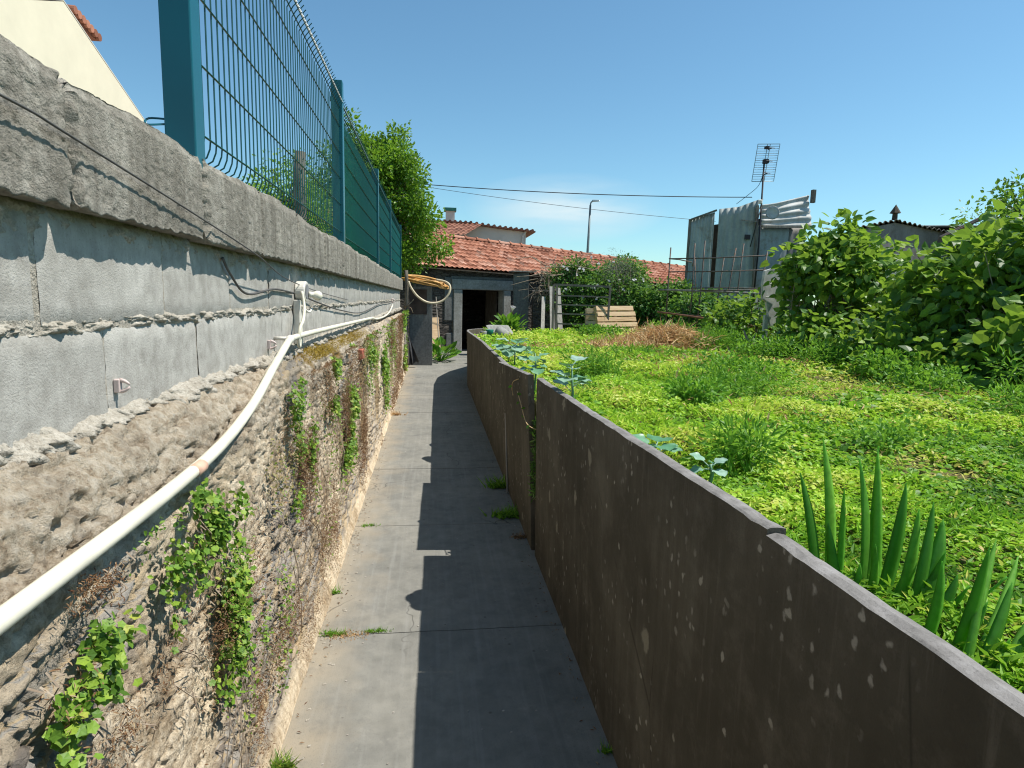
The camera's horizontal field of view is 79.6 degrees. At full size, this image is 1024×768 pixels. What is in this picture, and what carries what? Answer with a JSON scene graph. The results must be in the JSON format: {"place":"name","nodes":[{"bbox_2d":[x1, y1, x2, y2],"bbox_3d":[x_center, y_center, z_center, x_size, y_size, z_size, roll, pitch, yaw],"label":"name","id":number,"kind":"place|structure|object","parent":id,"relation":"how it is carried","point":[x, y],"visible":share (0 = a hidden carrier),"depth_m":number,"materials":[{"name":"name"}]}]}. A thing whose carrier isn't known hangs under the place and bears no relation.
{"place":"outdoors","nodes":[
{"label":"outdoors","id":0,"kind":"place"},
{"bbox_2d":[118,451,289,740],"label":"vines","id":1,"kind":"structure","parent":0,"point":[175,524],"depth_m":1.30,"materials":[{"name":"green plant"}]},
{"bbox_2d":[197,389,357,764],"bbox_3d":[-0.873,0.713,2.655,0.083,1.291,3.173,0,8,-8],"label":"dried creeper","id":2,"kind":"object","parent":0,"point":[324,538],"visible":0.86,"depth_m":2.75,"materials":[{"name":"plant"}]},
{"bbox_2d":[357,314,404,485],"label":"dried creeper","id":3,"kind":"object","parent":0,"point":[392,334],"visible":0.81,"depth_m":8.71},
{"bbox_2d":[279,349,617,767],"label":"path","id":4,"kind":"structure","parent":0,"point":[483,671],"depth_m":2.94,"materials":[{"name":"concrete"}]},
{"bbox_2d":[269,746,299,767],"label":"grass tuft","id":5,"kind":"object","parent":4,"relation":"on","point":[286,763],"visible":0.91,"depth_m":2.07,"materials":[{"name":"green plant"}]},
{"bbox_2d":[409,286,431,364],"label":"concrete pier","id":6,"kind":"structure","parent":4,"relation":"on","point":[420,326],"depth_m":13.94,"materials":[{"name":"concrete"}]},
{"bbox_2d":[401,274,448,288],"bbox_3d":[-1.930,-2.275,13.682,1.063,0.313,0.411,0,8,-8],"label":"hose coil","id":7,"kind":"object","parent":6,"relation":"on","point":[426,280],"visible":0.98,"depth_m":13.55,"materials":[{"name":"rubber"}]},
{"bbox_2d":[432,336,461,361],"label":"leafy plant","id":8,"kind":"object","parent":4,"relation":"on","point":[437,350],"visible":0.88,"depth_m":14.90,"materials":[{"name":"green plant"}]},
{"bbox_2d":[467,331,480,418],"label":"retaining slab","id":9,"kind":"structure","parent":4,"relation":"on","point":[473,367],"depth_m":9.12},
{"bbox_2d":[480,340,507,475],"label":"retaining slab","id":10,"kind":"structure","parent":4,"relation":"on","point":[491,414],"depth_m":6.40,"materials":[{"name":"concrete"}]},
{"bbox_2d":[499,362,535,549],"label":"retaining slab","id":11,"kind":"structure","parent":4,"relation":"on","point":[519,437],"depth_m":4.25,"materials":[{"name":"concrete"}]},
{"bbox_2d":[535,378,591,667],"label":"retaining slab","id":12,"kind":"structure","parent":4,"relation":"on","point":[560,455],"depth_m":3.01,"materials":[{"name":"concrete"}]},
{"bbox_2d":[580,411,785,767],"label":"retaining slab","id":13,"kind":"structure","parent":4,"relation":"on","point":[673,554],"depth_m":1.67,"materials":[{"name":"concrete"}]},
{"bbox_2d":[750,533,1023,767],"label":"retaining slab","id":14,"kind":"structure","parent":4,"relation":"on","point":[850,673],"depth_m":0.91,"materials":[{"name":"concrete"}]},
{"bbox_2d":[404,207,535,243],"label":"white house","id":15,"kind":"structure","parent":0,"point":[489,231],"depth_m":27.39,"materials":[{"name":"paint"}]},
{"bbox_2d":[64,0,1023,304],"label":"sky","id":16,"kind":"structure","parent":0,"point":[915,106],"materials":[{"name":"blue"}]},
{"bbox_2d":[531,290,557,330],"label":"stone bank","id":17,"kind":"structure","parent":0,"point":[536,318],"depth_m":16.44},
{"bbox_2d":[518,338,1023,693],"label":"garden soil","id":18,"kind":"structure","parent":0,"point":[958,470],"depth_m":2.50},
{"bbox_2d":[489,305,527,331],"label":"lily plant","id":19,"kind":"object","parent":18,"relation":"on","point":[512,321],"visible":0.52,"depth_m":14.47,"materials":[{"name":"green plant"}]},
{"bbox_2d":[496,338,534,364],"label":"kale plant","id":20,"kind":"object","parent":18,"relation":"on","point":[515,348],"visible":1,"depth_m":5.91,"materials":[{"name":"green plant"}]},
{"bbox_2d":[509,270,536,333],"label":"concrete pillar","id":21,"kind":"structure","parent":18,"relation":"on","point":[520,301],"depth_m":16.59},
{"bbox_2d":[527,416,535,502],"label":"gap weeds","id":22,"kind":"object","parent":18,"relation":"on","point":[533,464],"visible":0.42,"depth_m":3.80,"materials":[{"name":"green plant"}]},
{"bbox_2d":[520,352,549,394],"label":"kale plant","id":23,"kind":"object","parent":18,"relation":"on","point":[535,369],"visible":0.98,"depth_m":4.23,"materials":[{"name":"green plant"}]},
{"bbox_2d":[549,355,591,397],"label":"kale plant","id":24,"kind":"object","parent":18,"relation":"on","point":[564,380],"visible":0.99,"depth_m":3.14,"materials":[{"name":"green plant"}]},
{"bbox_2d":[542,254,607,327],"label":"climbing vine","id":25,"kind":"object","parent":18,"relation":"on","point":[567,276],"visible":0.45,"depth_m":16.16,"materials":[{"name":"green plant"}]},
{"bbox_2d":[551,284,610,330],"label":"metal gate","id":26,"kind":"structure","parent":18,"relation":"on","point":[576,285],"depth_m":14.95,"materials":[{"name":"metal"}]},
{"bbox_2d":[558,344,634,380],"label":"weed clump","id":27,"kind":"object","parent":18,"relation":"on","point":[600,369],"visible":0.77,"depth_m":5.52,"materials":[{"name":"green plant"}]},
{"bbox_2d":[570,323,630,336],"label":"weed clump","id":28,"kind":"object","parent":18,"relation":"on","point":[591,329],"visible":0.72,"depth_m":13.76,"materials":[{"name":"green plant"}]},
{"bbox_2d":[545,270,657,328],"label":"climbing vine","id":29,"kind":"object","parent":18,"relation":"on","point":[632,292],"visible":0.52,"depth_m":16.01,"materials":[{"name":"green plant"}]},
{"bbox_2d":[593,306,637,331],"bbox_3d":[2.590,-1.522,15.223,1.268,0.834,0.365,-3,9,-26],"label":"wooden pallet","id":30,"kind":"object","parent":18,"relation":"on","point":[614,314],"visible":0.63,"depth_m":15.21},
{"bbox_2d":[591,249,644,321],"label":"dry creeper","id":31,"kind":"object","parent":18,"relation":"on","point":[617,268],"visible":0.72,"depth_m":16.16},
{"bbox_2d":[597,253,655,309],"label":"climbing vine","id":32,"kind":"object","parent":18,"relation":"on","point":[637,267],"visible":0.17,"depth_m":16.64,"materials":[{"name":"green plant"}]},
{"bbox_2d":[595,342,676,359],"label":"weed clump","id":33,"kind":"object","parent":18,"relation":"on","point":[642,349],"visible":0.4,"depth_m":7.82,"materials":[{"name":"green plant"}]},
{"bbox_2d":[573,317,730,353],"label":"dead corn litter","id":34,"kind":"object","parent":18,"relation":"on","point":[661,335],"visible":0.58,"depth_m":9.96,"materials":[{"name":"brown plant"}]},
{"bbox_2d":[632,434,682,451],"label":"kale plant","id":35,"kind":"object","parent":18,"relation":"on","point":[672,447],"visible":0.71,"depth_m":2.18,"materials":[{"name":"green plant"}]},
{"bbox_2d":[634,276,699,325],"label":"climbing vine","id":36,"kind":"object","parent":18,"relation":"on","point":[658,301],"visible":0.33,"depth_m":16.11,"materials":[{"name":"green plant"}]},
{"bbox_2d":[661,374,731,406],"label":"weed clump","id":37,"kind":"object","parent":18,"relation":"on","point":[686,389],"visible":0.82,"depth_m":4.05,"materials":[{"name":"green plant"}]},
{"bbox_2d":[661,288,744,332],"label":"broad leaved bush","id":38,"kind":"object","parent":18,"relation":"on","point":[708,299],"visible":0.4,"depth_m":14.06,"materials":[{"name":"green plant"}]},
{"bbox_2d":[689,452,727,482],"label":"kale plant","id":39,"kind":"object","parent":18,"relation":"on","point":[696,468],"visible":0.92,"depth_m":2.17,"materials":[{"name":"green plant"}]},
{"bbox_2d":[665,241,767,330],"bbox_3d":[4.444,-1.937,13.149,1.266,2.162,2.294,-6,11,-41],"label":"bar cage","id":40,"kind":"object","parent":18,"relation":"on","point":[694,258],"visible":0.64,"depth_m":12.87,"materials":[{"name":"metal"}]},
{"bbox_2d":[681,325,759,350],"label":"weed clump","id":41,"kind":"object","parent":18,"relation":"on","point":[727,341],"visible":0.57,"depth_m":9.92,"materials":[{"name":"green plant"}]},
{"bbox_2d":[664,360,789,396],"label":"weed clump","id":42,"kind":"object","parent":18,"relation":"on","point":[725,373],"visible":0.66,"depth_m":4.83,"materials":[{"name":"green plant"}]},
{"bbox_2d":[678,407,797,475],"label":"weed clump","id":43,"kind":"object","parent":18,"relation":"on","point":[745,459],"visible":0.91,"depth_m":2.43,"materials":[{"name":"green plant"}]},
{"bbox_2d":[686,348,796,380],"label":"weed clump","id":44,"kind":"object","parent":18,"relation":"on","point":[726,361],"visible":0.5,"depth_m":5.92,"materials":[{"name":"green plant"}]},
{"bbox_2d":[692,287,792,343],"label":"broad leaved bush","id":45,"kind":"object","parent":18,"relation":"on","point":[747,315],"visible":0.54,"depth_m":11.20,"materials":[{"name":"green plant"}]},
{"bbox_2d":[474,326,1023,692],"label":"ground cover","id":46,"kind":"object","parent":18,"relation":"on","point":[649,389],"visible":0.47,"depth_m":2.71,"materials":[{"name":"green plant"}]},
{"bbox_2d":[685,189,815,315],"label":"sheet metal shack","id":47,"kind":"structure","parent":18,"relation":"on","point":[734,228],"depth_m":16.23,"materials":[{"name":"grey metal"}]},
{"bbox_2d":[738,144,779,296],"bbox_3d":[6.138,-4.045,15.556,0.935,3.939,0.337,4,8,18],"label":"television aerial","id":48,"kind":"object","parent":47,"relation":"attached to","point":[765,161],"visible":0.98,"depth_m":15.36,"materials":[{"name":"metal"}]},
{"bbox_2d":[490,339,1023,451],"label":"dry leaf litter","id":49,"kind":"object","parent":18,"relation":"on","point":[768,415],"visible":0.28,"depth_m":5.40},
{"bbox_2d":[727,330,810,360],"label":"weed clump","id":50,"kind":"object","parent":18,"relation":"on","point":[770,343],"visible":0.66,"depth_m":7.82,"materials":[{"name":"green plant"}]},
{"bbox_2d":[761,268,779,343],"bbox_3d":[4.274,-1.156,10.138,0.443,1.489,0.163,-1,9,-19],"label":"broken board","id":51,"kind":"object","parent":18,"relation":"on","point":[769,318],"visible":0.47,"depth_m":10.09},
{"bbox_2d":[775,335,868,370],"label":"weed clump","id":52,"kind":"object","parent":18,"relation":"on","point":[834,355],"visible":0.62,"depth_m":6.84,"materials":[{"name":"green plant"}]},
{"bbox_2d":[760,304,894,358],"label":"bush","id":53,"kind":"object","parent":18,"relation":"on","point":[823,331],"visible":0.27,"depth_m":7.93,"materials":[{"name":"green plant"}]},
{"bbox_2d":[759,208,922,334],"bbox_3d":[4.684,-1.369,8.904,1.886,2.292,1.886,-2,9,-20],"label":"broad leaved bush","id":54,"kind":"object","parent":18,"relation":"on","point":[812,265],"visible":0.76,"depth_m":8.63,"materials":[{"name":"green plant"}]},
{"bbox_2d":[818,287,920,336],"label":"broad leaved bush","id":55,"kind":"object","parent":18,"relation":"on","point":[876,312],"visible":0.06,"depth_m":8.03,"materials":[{"name":"green plant"}]},
{"bbox_2d":[792,408,979,457],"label":"weed clump","id":56,"kind":"object","parent":18,"relation":"on","point":[881,435],"visible":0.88,"depth_m":2.88,"materials":[{"name":"green plant"}]},
{"bbox_2d":[815,303,978,374],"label":"bush","id":57,"kind":"object","parent":18,"relation":"on","point":[887,338],"visible":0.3,"depth_m":6.34,"materials":[{"name":"green plant"}]},
{"bbox_2d":[856,205,947,277],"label":"grey shed","id":58,"kind":"structure","parent":18,"relation":"on","point":[898,230],"depth_m":12.20,"materials":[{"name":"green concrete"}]},
{"bbox_2d":[800,439,1007,624],"bbox_3d":[0.872,0.379,1.409,0.415,0.454,0.139,8,11,41],"label":"sword leaved plant","id":59,"kind":"object","parent":18,"relation":"on","point":[932,556],"visible":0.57,"depth_m":1.44,"materials":[{"name":"green plant"}]},
{"bbox_2d":[841,343,968,383],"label":"weed clump","id":60,"kind":"object","parent":18,"relation":"on","point":[877,361],"visible":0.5,"depth_m":5.57,"materials":[{"name":"green plant"}]},
{"bbox_2d":[865,359,980,397],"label":"weed clump","id":61,"kind":"object","parent":18,"relation":"on","point":[945,379],"visible":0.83,"depth_m":4.86,"materials":[{"name":"green plant"}]},
{"bbox_2d":[868,211,1022,351],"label":"broad leaved bush","id":62,"kind":"object","parent":18,"relation":"on","point":[907,285],"visible":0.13,"depth_m":6.60,"materials":[{"name":"green plant"}]},
{"bbox_2d":[883,316,1013,382],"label":"bush","id":63,"kind":"object","parent":18,"relation":"on","point":[963,350],"visible":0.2,"depth_m":5.50,"materials":[{"name":"green plant"}]},
{"bbox_2d":[906,198,1023,361],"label":"broad leaved bush","id":64,"kind":"object","parent":18,"relation":"on","point":[986,280],"visible":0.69,"depth_m":5.82,"materials":[{"name":"green plant"}]},
{"bbox_2d":[924,539,1023,689],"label":"sword leaved plant","id":65,"kind":"object","parent":18,"relation":"on","point":[971,620],"visible":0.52,"depth_m":1.18,"materials":[{"name":"green plant"}]},
{"bbox_2d":[935,378,1023,418],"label":"weed clump","id":66,"kind":"object","parent":18,"relation":"on","point":[1014,401],"visible":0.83,"depth_m":3.82,"materials":[{"name":"green plant"}]},
{"bbox_2d":[941,168,1023,235],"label":"broadleaf tree","id":67,"kind":"object","parent":18,"relation":"on","point":[1014,201],"visible":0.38,"depth_m":12.52,"materials":[{"name":"green plant"}]},
{"bbox_2d":[951,292,1023,387],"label":"broad leaved bush","id":68,"kind":"object","parent":18,"relation":"on","point":[1013,324],"visible":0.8,"depth_m":5.04,"materials":[{"name":"green plant"}]},
{"bbox_2d":[968,343,1023,397],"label":"weed clump","id":69,"kind":"object","parent":18,"relation":"on","point":[1015,365],"visible":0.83,"depth_m":4.61,"materials":[{"name":"green plant"}]},
{"label":"ground","id":70,"kind":"structure","parent":0,"visible":0},
{"bbox_2d":[0,313,406,767],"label":"stone wall","id":71,"kind":"structure","parent":70,"relation":"on","point":[57,508],"depth_m":1.40,"materials":[{"name":"stone"}]},
{"bbox_2d":[54,697,104,767],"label":"wall creeper","id":72,"kind":"object","parent":71,"relation":"attached to","point":[66,757],"depth_m":0.90,"materials":[{"name":"green plant"}]},
{"bbox_2d":[26,602,146,756],"bbox_3d":[-0.653,0.460,0.979,0.090,0.178,0.264,0,8,-8],"label":"wall creeper","id":73,"kind":"object","parent":71,"relation":"attached to","point":[114,660],"depth_m":0.97,"materials":[{"name":"green plant"}]},
{"bbox_2d":[38,646,147,767],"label":"dried creeper","id":74,"kind":"object","parent":71,"relation":"attached to","point":[113,740],"visible":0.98,"depth_m":1.04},
{"bbox_2d":[63,552,135,637],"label":"dried creeper","id":75,"kind":"object","parent":71,"relation":"attached to","point":[108,581],"visible":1,"depth_m":0.98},
{"bbox_2d":[144,561,241,739],"bbox_3d":[-0.703,0.637,1.392,0.082,0.481,0.516,0,8,-8],"label":"dried creeper","id":76,"kind":"object","parent":71,"relation":"attached to","point":[175,685],"visible":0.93,"depth_m":1.38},
{"bbox_2d":[0,304,392,634],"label":"conduit pipe","id":77,"kind":"object","parent":71,"relation":"attached to","point":[20,605],"visible":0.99,"depth_m":1.08,"materials":[{"name":"beige plastic"}]},
{"bbox_2d":[0,34,402,469],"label":"block wall","id":78,"kind":"structure","parent":71,"relation":"on","point":[110,272],"depth_m":1.30,"materials":[{"name":"concrete"}]},
{"bbox_2d":[0,93,346,299],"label":"overhead cable","id":79,"kind":"object","parent":78,"relation":"attached to","point":[70,135],"visible":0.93,"depth_m":1.18,"materials":[{"name":"grey rubber"}]},
{"bbox_2d":[144,0,400,277],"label":"fence","id":80,"kind":"object","parent":78,"relation":"on","point":[365,223],"visible":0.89,"depth_m":2.75,"materials":[{"name":"teal metal"}]},
{"bbox_2d":[221,257,388,312],"bbox_3d":[-1.466,-0.866,6.141,0.009,0.287,8.522,0,8,-8],"label":"lamp cable","id":81,"kind":"object","parent":78,"relation":"attached to","point":[234,280],"visible":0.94,"depth_m":2.42,"materials":[{"name":"grey rubber"}]},
{"bbox_2d":[293,281,322,347],"bbox_3d":[-1.003,-0.340,2.972,0.118,0.314,0.351,0,8,-8],"label":"wall lamp","id":82,"kind":"object","parent":78,"relation":"attached to","point":[303,294],"visible":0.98,"depth_m":3.00,"materials":[{"name":"white plastic"}]},
{"bbox_2d":[150,477,259,654],"bbox_3d":[-0.722,0.373,1.494,0.083,0.314,0.554,0,8,-8],"label":"wall creeper","id":83,"kind":"object","parent":71,"relation":"attached to","point":[216,532],"depth_m":1.41,"materials":[{"name":"green plant"}]},
{"bbox_2d":[184,506,265,716],"bbox_3d":[-0.735,0.555,1.636,0.076,0.528,0.545,0,8,-8],"label":"dried creeper","id":84,"kind":"object","parent":71,"relation":"attached to","point":[232,645],"visible":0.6,"depth_m":1.59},
{"bbox_2d":[208,510,272,767],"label":"wall creeper","id":85,"kind":"object","parent":71,"relation":"attached to","point":[239,662],"depth_m":1.66,"materials":[{"name":"green plant"}]},
{"bbox_2d":[227,615,283,767],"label":"dried creeper","id":86,"kind":"object","parent":71,"relation":"attached to","point":[260,707],"visible":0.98,"depth_m":1.91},
{"bbox_2d":[207,421,306,638],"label":"climbing ivy","id":87,"kind":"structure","parent":71,"relation":"attached to","point":[274,516],"depth_m":2.13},
{"bbox_2d":[253,393,316,705],"bbox_3d":[-0.831,0.569,2.317,0.072,1.098,0.958,0,8,-8],"label":"dried creeper","id":88,"kind":"object","parent":71,"relation":"attached to","point":[289,538],"visible":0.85,"depth_m":2.34,"materials":[{"name":"plant"}]},
{"bbox_2d":[243,397,349,733],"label":"climbing ivy","id":89,"kind":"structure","parent":71,"relation":"attached to","point":[284,650],"depth_m":2.31,"materials":[{"name":"brown plant"}]},
{"bbox_2d":[286,376,318,465],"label":"wall creeper","id":90,"kind":"object","parent":71,"relation":"attached to","point":[299,407],"depth_m":2.44,"materials":[{"name":"green plant"}]},
{"bbox_2d":[290,425,319,522],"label":"wall creeper","id":91,"kind":"object","parent":71,"relation":"attached to","point":[300,497],"depth_m":2.65,"materials":[{"name":"green plant"}]},
{"bbox_2d":[291,360,345,555],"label":"dried creeper","id":92,"kind":"object","parent":71,"relation":"attached to","point":[309,460],"visible":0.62,"depth_m":2.70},
{"bbox_2d":[288,327,368,367],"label":"ledge moss","id":93,"kind":"object","parent":71,"relation":"on","point":[323,349],"visible":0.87,"depth_m":3.54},
{"bbox_2d":[306,350,363,482],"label":"dried creeper","id":94,"kind":"object","parent":71,"relation":"attached to","point":[346,405],"visible":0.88,"depth_m":3.28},
{"bbox_2d":[326,356,344,422],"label":"wall creeper","id":95,"kind":"object","parent":71,"relation":"attached to","point":[337,365],"depth_m":3.34,"materials":[{"name":"green plant"}]},
{"bbox_2d":[323,345,357,569],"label":"dried creeper","id":96,"kind":"object","parent":71,"relation":"attached to","point":[348,433],"visible":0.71,"depth_m":3.51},
{"bbox_2d":[341,420,360,481],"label":"wall creeper","id":97,"kind":"object","parent":71,"relation":"attached to","point":[349,457],"depth_m":3.95,"materials":[{"name":"green plant"}]},
{"bbox_2d":[344,343,361,481],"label":"wall creeper","id":98,"kind":"object","parent":71,"relation":"attached to","point":[356,407],"depth_m":4.09,"materials":[{"name":"green plant"}]},
{"bbox_2d":[346,332,378,484],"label":"dried creeper","id":99,"kind":"object","parent":71,"relation":"attached to","point":[363,440],"visible":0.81,"depth_m":4.81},
{"bbox_2d":[364,330,381,390],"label":"wall creeper","id":100,"kind":"object","parent":71,"relation":"attached to","point":[372,353],"depth_m":5.40,"materials":[{"name":"green plant"}]},
{"bbox_2d":[381,324,391,410],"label":"wall creeper","id":101,"kind":"object","parent":71,"relation":"attached to","point":[385,367],"depth_m":7.15,"materials":[{"name":"green plant"}]},
{"bbox_2d":[368,311,404,421],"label":"climbing ivy","id":102,"kind":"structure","parent":71,"relation":"attached to","point":[393,355],"depth_m":7.73,"materials":[{"name":"green plant"}]},
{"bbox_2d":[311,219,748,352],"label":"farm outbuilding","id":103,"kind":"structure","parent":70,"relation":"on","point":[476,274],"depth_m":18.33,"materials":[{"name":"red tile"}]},
{"bbox_2d":[485,291,496,327],"bbox_3d":[-0.639,-1.913,18.548,0.040,1.750,0.681,-3,9,-29],"label":"door","id":104,"kind":"structure","parent":103,"relation":"in","point":[491,296],"depth_m":18.47,"materials":[{"name":"brown wood"}]},
{"bbox_2d":[512,254,608,304],"bbox_3d":[1.310,-2.724,16.198,2.909,1.420,1.195,0,8,-8],"label":"brushwood","id":105,"kind":"object","parent":103,"relation":"on","point":[544,273],"visible":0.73,"depth_m":16.06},
{"label":"neighbour yard","id":106,"kind":"structure","parent":0,"visible":0},
{"bbox_2d":[0,0,146,122],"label":"cream house","id":107,"kind":"structure","parent":106,"relation":"on","point":[59,36],"depth_m":13.46,"materials":[{"name":"paint"}]},
{"bbox_2d":[236,146,332,234],"bbox_3d":[-3.861,-2.576,10.621,2.001,2.802,2.438,0,8,-8],"label":"broadleaf tree","id":108,"kind":"object","parent":106,"relation":"on","point":[262,187],"visible":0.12,"depth_m":10.11,"materials":[{"name":"green plant"}]},
{"bbox_2d":[291,150,307,220],"bbox_3d":[-2.925,-2.015,8.495,0.211,2.304,0.213,0,8,-8],"label":"mossy post","id":109,"kind":"object","parent":106,"relation":"on","point":[299,185],"visible":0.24,"depth_m":8.34,"materials":[{"name":"grey wood"}]},
{"bbox_2d":[305,107,454,282],"bbox_3d":[-3.189,-3.752,14.392,3.214,4.563,3.151,-4,10,-32],"label":"broadleaf tree","id":110,"kind":"object","parent":106,"relation":"on","point":[398,173],"visible":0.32,"depth_m":13.73,"materials":[{"name":"green plant"}]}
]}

